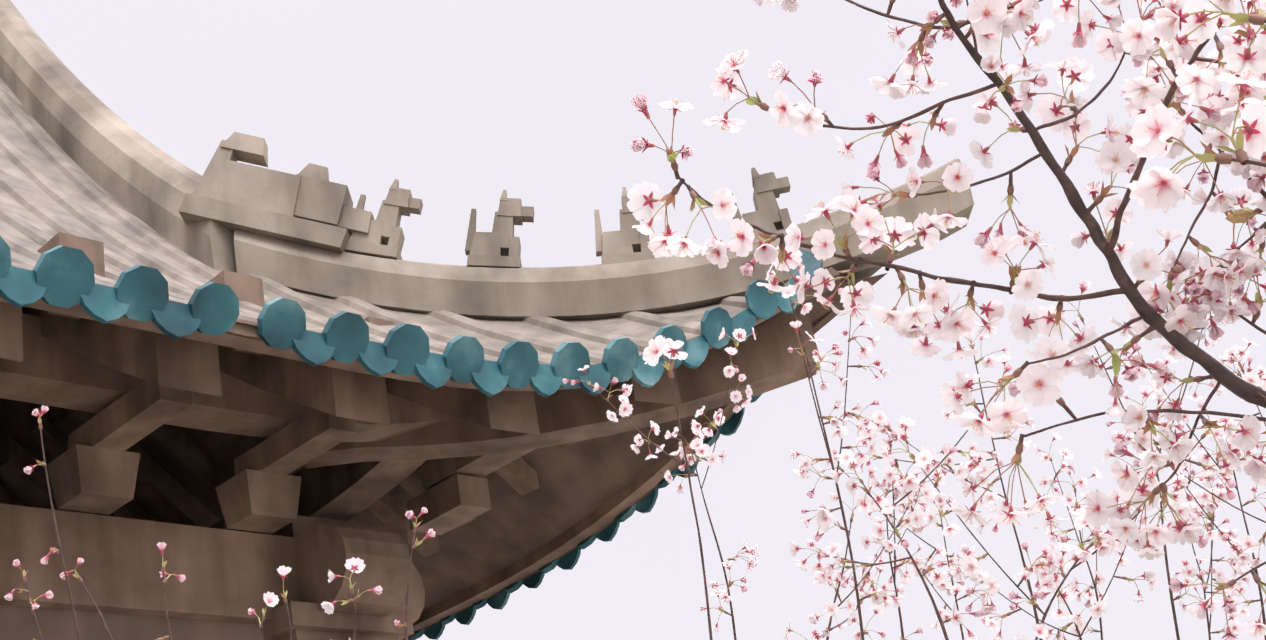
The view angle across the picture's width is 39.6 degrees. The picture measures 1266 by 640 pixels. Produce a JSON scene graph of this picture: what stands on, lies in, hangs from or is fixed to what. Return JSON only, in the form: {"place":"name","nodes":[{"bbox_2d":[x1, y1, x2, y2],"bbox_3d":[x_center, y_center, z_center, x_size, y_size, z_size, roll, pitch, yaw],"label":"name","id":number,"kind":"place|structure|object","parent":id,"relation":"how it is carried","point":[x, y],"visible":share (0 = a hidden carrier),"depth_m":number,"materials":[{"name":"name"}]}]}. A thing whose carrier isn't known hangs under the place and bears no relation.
{"place":"outdoors","nodes":[
{"label":"outdoors","id":0,"kind":"place"},
{"bbox_2d":[0,0,973,639],"bbox_3d":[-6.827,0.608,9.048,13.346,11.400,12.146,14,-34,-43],"label":"temple roof","id":1,"kind":"structure","parent":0,"point":[244,382],"depth_m":9.40,"materials":[{"name":"wood"},{"name":"ceramic roof tile"},{"name":"plaster"}]},
{"bbox_2d":[10,0,1265,639],"label":"sky","id":2,"kind":"structure","parent":0,"point":[462,103],"materials":[{"name":"white"}]},
{"label":"ground","id":3,"kind":"structure","parent":0,"visible":0},
{"bbox_2d":[4,405,435,639],"bbox_3d":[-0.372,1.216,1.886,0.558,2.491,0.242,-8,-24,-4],"label":"twigs","id":4,"kind":"object","parent":3,"relation":"on","point":[354,565],"visible":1,"depth_m":2.29,"materials":[{"name":"pink plant"}]},
{"bbox_2d":[562,264,1265,639],"bbox_3d":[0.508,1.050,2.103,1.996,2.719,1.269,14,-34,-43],"label":"cherry tree","id":5,"kind":"object","parent":3,"relation":"on","point":[1202,500],"visible":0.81,"depth_m":2.58,"materials":[{"name":"pink plant"}]},
{"bbox_2d":[627,0,1265,639],"bbox_3d":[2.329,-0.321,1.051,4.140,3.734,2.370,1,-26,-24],"label":"cherry tree","id":6,"kind":"object","parent":3,"relation":"on","point":[1235,116],"visible":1,"depth_m":1.21,"materials":[{"name":"pink plant"}]}
]}

